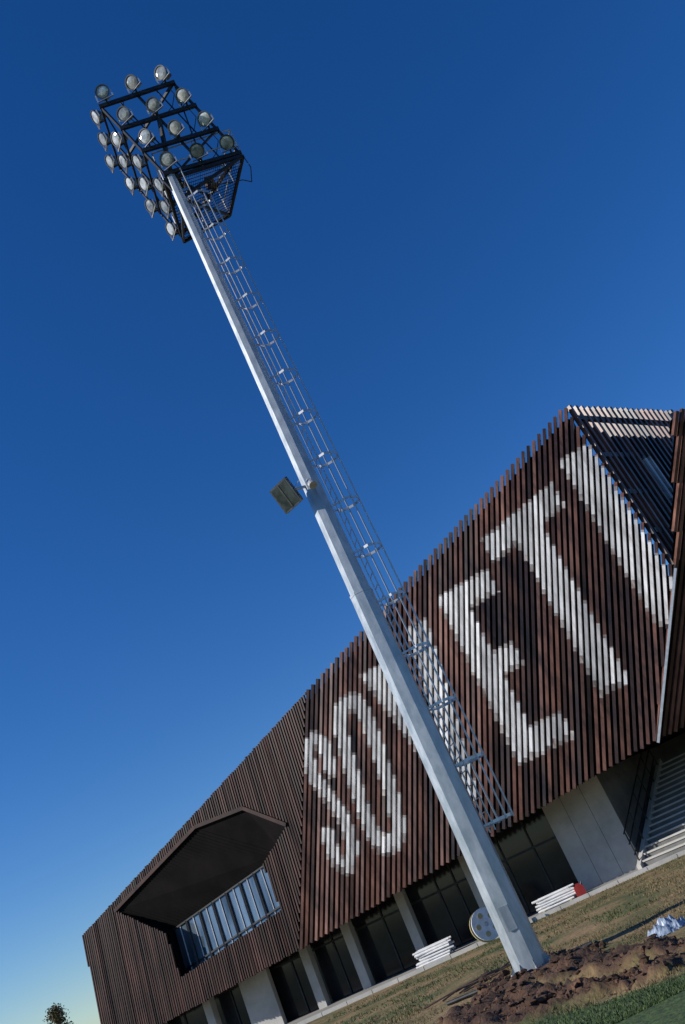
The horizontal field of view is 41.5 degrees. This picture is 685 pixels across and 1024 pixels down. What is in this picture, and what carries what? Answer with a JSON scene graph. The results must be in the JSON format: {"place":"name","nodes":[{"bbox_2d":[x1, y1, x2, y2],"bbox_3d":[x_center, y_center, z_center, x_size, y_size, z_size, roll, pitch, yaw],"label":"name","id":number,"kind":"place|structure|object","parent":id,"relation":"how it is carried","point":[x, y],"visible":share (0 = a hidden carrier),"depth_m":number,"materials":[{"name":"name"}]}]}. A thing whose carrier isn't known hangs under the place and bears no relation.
{"place":"outdoors","nodes":[
{"label":"outdoors","id":0,"kind":"place"},
{"bbox_2d":[0,0,684,1023],"label":"sky","id":1,"kind":"structure","parent":0,"point":[459,224],"materials":[{"name":"blue"}]},
{"bbox_2d":[287,850,684,1023],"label":"pavement","id":2,"kind":"structure","parent":0,"point":[379,986],"depth_m":30.54,"materials":[{"name":"concrete"}]},
{"bbox_2d":[164,733,684,1023],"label":"ground floor wall","id":3,"kind":"structure","parent":2,"relation":"on","point":[575,836],"depth_m":33.16,"materials":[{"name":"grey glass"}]},
{"bbox_2d":[412,936,455,968],"bbox_3d":[3.161,15.055,30.900,1.555,0.548,0.600,-31,-24,14],"label":"pipe stack","id":4,"kind":"object","parent":2,"relation":"on","point":[447,950],"visible":0.95,"depth_m":30.78,"materials":[{"name":"white plastic"}]},
{"bbox_2d":[531,883,576,913],"bbox_3d":[7.123,12.908,30.146,1.570,0.456,0.600,-31,-24,14],"label":"pipe stack","id":5,"kind":"object","parent":2,"relation":"on","point":[557,897],"visible":0.9,"depth_m":30.02,"materials":[{"name":"white plastic"}]},
{"bbox_2d":[574,881,586,896],"bbox_3d":[7.814,12.408,29.791,0.356,0.413,0.220,-25,-23,0],"label":"fuel can","id":6,"kind":"object","parent":2,"relation":"on","point":[579,889],"visible":0.93,"depth_m":29.68,"materials":[{"name":"red paint"}]},
{"bbox_2d":[306,854,684,1023],"bbox_3d":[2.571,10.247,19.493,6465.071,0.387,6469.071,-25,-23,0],"label":"ground","id":7,"kind":"structure","parent":0,"point":[671,1010],"depth_m":16.46,"materials":[{"name":"brown soil"}]},
{"bbox_2d":[44,1003,72,1023],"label":"deciduous tree","id":8,"kind":"object","parent":7,"relation":"on","point":[56,1014],"visible":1,"depth_m":112.29,"materials":[{"name":"green plant"}]},
{"bbox_2d":[90,65,551,976],"bbox_3d":[-0.928,-1.600,22.470,3.856,25.260,3.179,-25,-23,0],"label":"floodlight mast","id":9,"kind":"object","parent":7,"relation":"on","point":[514,927],"visible":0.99,"depth_m":20.98,"materials":[{"name":"metal"}]},
{"bbox_2d":[140,423,684,971],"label":"roof and soffit","id":10,"kind":"structure","parent":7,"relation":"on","point":[666,739],"depth_m":32.63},
{"bbox_2d":[168,419,684,975],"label":"facade backing","id":11,"kind":"object","parent":10,"relation":"attached to","point":[536,643],"visible":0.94,"depth_m":30.52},
{"bbox_2d":[82,692,305,1023],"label":"slatted facade side","id":12,"kind":"structure","parent":11,"relation":"attached to","point":[137,978],"depth_m":34.47,"materials":[{"name":"brown wood"}]},
{"bbox_2d":[114,806,286,975],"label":"window recess","id":13,"kind":"object","parent":12,"relation":"attached to","point":[197,867],"depth_m":35.76,"materials":[{"name":"black metal"}]},
{"bbox_2d":[173,866,280,972],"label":"window","id":14,"kind":"structure","parent":13,"relation":"in","point":[246,905],"depth_m":35.12,"materials":[{"name":"clear glass"}]},
{"bbox_2d":[300,407,672,948],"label":"slatted facade","id":15,"kind":"structure","parent":11,"relation":"attached to","point":[367,773],"depth_m":31.14,"materials":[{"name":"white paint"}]},
{"bbox_2d":[567,405,677,568],"bbox_3d":[12.187,-0.992,33.200,8.361,6.942,0.710,-2,-32,-42],"label":"corner trellis","id":16,"kind":"object","parent":11,"relation":"attached to","point":[633,448],"visible":0.79,"depth_m":31.91,"materials":[{"name":"white paint"}]},
{"bbox_2d":[656,408,684,742],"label":"slatted facade corner","id":17,"kind":"object","parent":11,"relation":"attached to","point":[670,715],"visible":1,"depth_m":28.70,"materials":[{"name":"brown wood"}]},
{"bbox_2d":[424,961,510,1008],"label":"steel rods","id":18,"kind":"object","parent":7,"relation":"on","point":[468,986],"visible":0.85,"depth_m":19.47,"materials":[{"name":"metal"}]},
{"bbox_2d":[469,907,498,942],"bbox_3d":[4.622,13.342,29.233,1.000,1.029,0.421,-16,-25,-19],"label":"cable reel","id":19,"kind":"object","parent":7,"relation":"on","point":[482,927],"visible":0.81,"depth_m":29.07,"materials":[{"name":"blue plastic"}]},
{"bbox_2d":[446,941,592,1005],"bbox_3d":[3.481,9.180,17.959,3.330,0.080,0.080,-33,-24,17],"label":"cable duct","id":20,"kind":"object","parent":7,"relation":"on","point":[462,997],"visible":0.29,"depth_m":18.30,"materials":[{"name":"plastic"}]},
{"bbox_2d":[438,933,683,1023],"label":"soil pile","id":21,"kind":"object","parent":7,"relation":"on","point":[540,997],"visible":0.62,"depth_m":13.96,"materials":[{"name":"brown soil"}]},
{"bbox_2d":[647,915,684,936],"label":"plastic sheet","id":22,"kind":"object","parent":7,"relation":"on","point":[663,926],"visible":0.91,"depth_m":14.80,"materials":[{"name":"white plastic"}]},
{"bbox_2d":[326,856,684,1023],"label":"grass","id":23,"kind":"structure","parent":0,"point":[643,1006],"depth_m":19.60,"materials":[{"name":"green plant"}]},
{"bbox_2d":[636,753,684,869],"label":"stairs","id":24,"kind":"structure","parent":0,"point":[663,834],"depth_m":30.71,"materials":[{"name":"concrete"}]},
{"bbox_2d":[623,748,657,860],"bbox_3d":[12.374,8.393,30.156,4.720,3.648,5.932,3,-35,-47],"label":"stair railing","id":25,"kind":"object","parent":24,"relation":"on","point":[629,813],"visible":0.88,"depth_m":31.43,"materials":[{"name":"metal"}]}
]}

